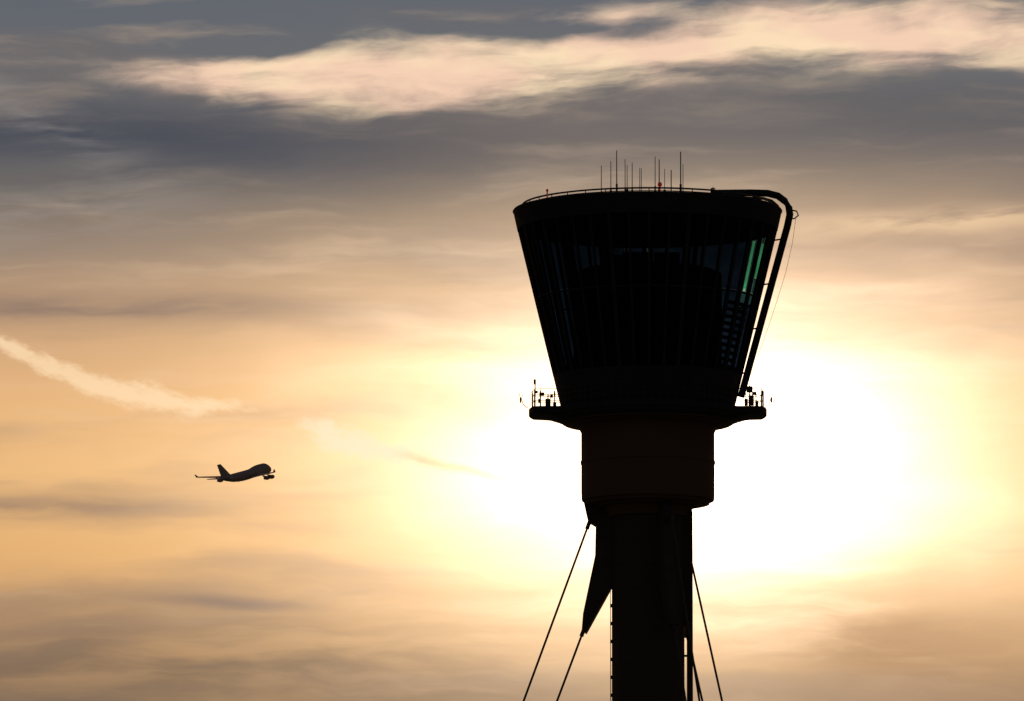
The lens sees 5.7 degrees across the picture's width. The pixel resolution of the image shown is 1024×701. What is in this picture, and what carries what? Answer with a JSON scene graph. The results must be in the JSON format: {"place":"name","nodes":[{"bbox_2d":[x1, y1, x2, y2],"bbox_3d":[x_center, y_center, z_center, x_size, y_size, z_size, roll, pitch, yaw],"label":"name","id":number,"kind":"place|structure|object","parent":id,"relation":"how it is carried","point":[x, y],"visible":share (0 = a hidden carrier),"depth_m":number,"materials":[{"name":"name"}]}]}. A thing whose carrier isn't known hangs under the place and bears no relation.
{"place":"outdoors","nodes":[
{"label":"outdoors","id":0,"kind":"place"},
{"bbox_2d":[195,463,275,481],"bbox_3d":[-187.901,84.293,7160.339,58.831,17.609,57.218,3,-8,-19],"label":"airliner","id":1,"kind":"object","parent":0,"point":[262,469],"visible":1,"depth_m":7161.56,"materials":[{"name":"paint"}]},
{"bbox_2d":[0,0,1023,700],"label":"sky","id":2,"kind":"structure","parent":0,"point":[237,235],"materials":[{"name":"orange"}]},
{"bbox_2d":[513,150,798,700],"bbox_3d":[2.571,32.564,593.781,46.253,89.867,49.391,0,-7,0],"label":"control tower","id":3,"kind":"structure","parent":0,"point":[647,302],"depth_m":595.65,"materials":[{"name":"metal"}]},
{"bbox_2d":[519,229,535,297],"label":"window","id":4,"kind":"structure","parent":3,"relation":"in","point":[519,229],"depth_m":600.44,"materials":[{"name":"black glass"}]},
{"bbox_2d":[521,226,539,296],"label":"window","id":5,"kind":"structure","parent":3,"relation":"in","point":[522,228],"depth_m":599.12,"materials":[{"name":"black glass"}]},
{"bbox_2d":[526,223,545,293],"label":"window","id":6,"kind":"structure","parent":3,"relation":"in","point":[529,227],"depth_m":597.95,"materials":[{"name":"black glass"}]},
{"bbox_2d":[534,220,554,291],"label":"window","id":7,"kind":"structure","parent":3,"relation":"in","point":[538,225],"depth_m":597.08,"materials":[{"name":"black glass"}]},
{"bbox_2d":[538,298,557,373],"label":"window","id":8,"kind":"structure","parent":3,"relation":"in","point":[539,299],"depth_m":598.83,"materials":[{"name":"black glass"}]},
{"bbox_2d":[542,295,562,371],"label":"window","id":9,"kind":"structure","parent":3,"relation":"in","point":[546,304],"depth_m":597.81,"materials":[{"name":"black glass"}]},
{"bbox_2d":[545,218,566,289],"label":"window","id":10,"kind":"structure","parent":3,"relation":"in","point":[551,226],"depth_m":596.06,"materials":[{"name":"black glass"}]},
{"bbox_2d":[549,293,570,370],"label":"window","id":11,"kind":"structure","parent":3,"relation":"in","point":[553,299],"depth_m":597.08,"materials":[{"name":"black glass"}]},
{"bbox_2d":[558,216,580,287],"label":"window","id":12,"kind":"structure","parent":3,"relation":"in","point":[565,223],"depth_m":595.33,"materials":[{"name":"black glass"}]},
{"bbox_2d":[559,291,580,369],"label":"window","id":13,"kind":"structure","parent":3,"relation":"in","point":[564,298],"depth_m":596.21,"materials":[{"name":"black glass"}]},
{"bbox_2d":[570,289,591,367],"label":"window","id":14,"kind":"structure","parent":3,"relation":"in","point":[576,295],"depth_m":595.62,"materials":[{"name":"black glass"}]},
{"bbox_2d":[574,215,595,286],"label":"window","id":15,"kind":"structure","parent":3,"relation":"in","point":[582,226],"depth_m":594.61,"materials":[{"name":"black glass"}]},
{"bbox_2d":[584,288,604,366],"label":"window","id":16,"kind":"structure","parent":3,"relation":"in","point":[591,300],"depth_m":595.04,"materials":[{"name":"black glass"}]},
{"bbox_2d":[591,213,611,285],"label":"window","id":17,"kind":"structure","parent":3,"relation":"in","point":[599,221],"depth_m":594.17,"materials":[{"name":"black glass"}]},
{"bbox_2d":[599,287,617,365],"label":"window","id":18,"kind":"structure","parent":3,"relation":"in","point":[606,294],"depth_m":594.61,"materials":[{"name":"black glass"}]},
{"bbox_2d":[611,213,629,284],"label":"window","id":19,"kind":"structure","parent":3,"relation":"in","point":[619,221],"depth_m":593.88,"materials":[{"name":"black glass"}]},
{"bbox_2d":[616,287,632,365],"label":"window","id":20,"kind":"structure","parent":3,"relation":"in","point":[623,294],"depth_m":594.32,"materials":[{"name":"black glass"}]},
{"bbox_2d":[630,212,647,283],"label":"window","id":21,"kind":"structure","parent":3,"relation":"in","point":[639,221],"depth_m":593.59,"materials":[{"name":"black glass"}]},
{"bbox_2d":[633,286,647,364],"bbox_3d":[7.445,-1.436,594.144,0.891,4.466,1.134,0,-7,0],"label":"window","id":22,"kind":"structure","parent":3,"relation":"in","point":[640,293],"depth_m":594.17,"materials":[{"name":"black glass"}]},
{"bbox_2d":[518,212,776,375],"bbox_3d":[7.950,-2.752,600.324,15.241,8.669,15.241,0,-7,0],"label":"window frame","id":23,"kind":"structure","parent":3,"relation":"in","point":[613,285],"depth_m":595.48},
{"bbox_2d":[650,286,664,364],"bbox_3d":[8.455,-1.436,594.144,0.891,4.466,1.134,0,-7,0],"label":"window","id":24,"kind":"structure","parent":3,"relation":"in","point":[657,293],"depth_m":594.17,"materials":[{"name":"black glass"}]},
{"bbox_2d":[650,212,667,283],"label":"window","id":25,"kind":"structure","parent":3,"relation":"in","point":[659,221],"depth_m":593.59,"materials":[{"name":"black glass"}]},
{"bbox_2d":[665,287,681,365],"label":"window","id":26,"kind":"structure","parent":3,"relation":"in","point":[674,293],"depth_m":594.32,"materials":[{"name":"black glass"}]},
{"bbox_2d":[668,213,687,284],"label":"window","id":27,"kind":"structure","parent":3,"relation":"in","point":[678,225],"depth_m":593.88,"materials":[{"name":"black glass"}]},
{"bbox_2d":[680,287,698,365],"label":"window","id":28,"kind":"structure","parent":3,"relation":"in","point":[691,294],"depth_m":594.61,"materials":[{"name":"black glass"}]},
{"bbox_2d":[686,213,706,285],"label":"window","id":29,"kind":"structure","parent":3,"relation":"in","point":[698,221],"depth_m":594.17,"materials":[{"name":"black glass"}]},
{"bbox_2d":[693,288,713,366],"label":"window","id":30,"kind":"structure","parent":3,"relation":"in","point":[706,297],"depth_m":595.04,"materials":[{"name":"black glass"}]},
{"bbox_2d":[702,215,723,286],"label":"window","id":31,"kind":"structure","parent":3,"relation":"in","point":[715,225],"depth_m":594.61,"materials":[{"name":"black glass"}]},
{"bbox_2d":[706,289,726,367],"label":"window","id":32,"kind":"structure","parent":3,"relation":"in","point":[720,297],"depth_m":595.62,"materials":[{"name":"black glass"}]},
{"bbox_2d":[717,291,737,369],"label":"window","id":33,"kind":"structure","parent":3,"relation":"in","point":[732,299],"depth_m":596.21,"materials":[{"name":"black glass"}]},
{"bbox_2d":[717,216,738,287],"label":"window","id":34,"kind":"structure","parent":3,"relation":"in","point":[731,226],"depth_m":595.33,"materials":[{"name":"black glass"}]},
{"bbox_2d":[726,293,746,370],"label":"window","id":35,"kind":"structure","parent":3,"relation":"in","point":[743,297],"depth_m":597.08,"materials":[{"name":"black glass"}]},
{"bbox_2d":[730,218,751,289],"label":"window","id":36,"kind":"structure","parent":3,"relation":"in","point":[745,227],"depth_m":596.06,"materials":[{"name":"black glass"}]},
{"bbox_2d":[733,295,753,372],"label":"window","id":37,"kind":"structure","parent":3,"relation":"in","point":[750,301],"depth_m":597.81,"materials":[{"name":"black glass"}]},
{"bbox_2d":[739,298,757,373],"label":"window","id":38,"kind":"structure","parent":3,"relation":"in","point":[756,299],"depth_m":598.83,"materials":[{"name":"black glass"}]},
{"bbox_2d":[742,220,756,290],"bbox_3d":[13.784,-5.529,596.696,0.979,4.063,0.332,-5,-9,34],"label":"window","id":39,"kind":"structure","parent":3,"relation":"in","point":[755,220],"depth_m":596.79,"materials":[{"name":"black glass"}]},
{"bbox_2d":[744,242,754,288],"bbox_3d":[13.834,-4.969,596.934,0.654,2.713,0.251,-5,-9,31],"label":"window","id":40,"kind":"structure","parent":3,"relation":"in","point":[753,244],"depth_m":596.93,"materials":[{"name":"green glass"}]},
{"bbox_2d":[751,278,755,293],"bbox_3d":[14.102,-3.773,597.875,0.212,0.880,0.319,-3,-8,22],"label":"window","id":41,"kind":"structure","parent":3,"relation":"in","point":[754,281],"depth_m":597.95,"materials":[{"name":"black glass"}]},
{"bbox_2d":[745,221,762,291],"bbox_3d":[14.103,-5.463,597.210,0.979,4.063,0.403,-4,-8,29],"label":"window","id":42,"kind":"structure","parent":3,"relation":"in","point":[760,223],"depth_m":597.22,"materials":[{"name":"green glass"}]},
{"bbox_2d":[753,221,758,241],"bbox_3d":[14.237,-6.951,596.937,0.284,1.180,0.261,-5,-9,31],"label":"window","id":43,"kind":"structure","parent":3,"relation":"in","point":[757,224],"depth_m":596.93,"materials":[{"name":"black glass"}]},
{"bbox_2d":[750,223,765,292],"bbox_3d":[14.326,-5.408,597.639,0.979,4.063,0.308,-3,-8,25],"label":"window","id":44,"kind":"structure","parent":3,"relation":"in","point":[765,223],"depth_m":597.66,"materials":[{"name":"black glass"}]},
{"bbox_2d":[754,244,763,277],"bbox_3d":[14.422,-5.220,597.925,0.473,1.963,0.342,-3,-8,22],"label":"window","id":45,"kind":"structure","parent":3,"relation":"in","point":[762,245],"depth_m":597.95,"materials":[{"name":"green glass"}]},
{"bbox_2d":[753,224,769,293],"bbox_3d":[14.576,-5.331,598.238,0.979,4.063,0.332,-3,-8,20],"label":"window","id":46,"kind":"structure","parent":3,"relation":"in","point":[768,224],"depth_m":598.25,"materials":[{"name":"black glass"}]},
{"bbox_2d":[762,223,767,243],"bbox_3d":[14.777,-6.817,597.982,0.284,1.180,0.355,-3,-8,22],"label":"window","id":47,"kind":"structure","parent":3,"relation":"in","point":[766,226],"depth_m":597.95,"materials":[{"name":"black glass"}]},
{"bbox_2d":[756,226,774,295],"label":"window","id":48,"kind":"structure","parent":3,"relation":"in","point":[772,229],"depth_m":599.12,"materials":[{"name":"black glass"}]}
]}

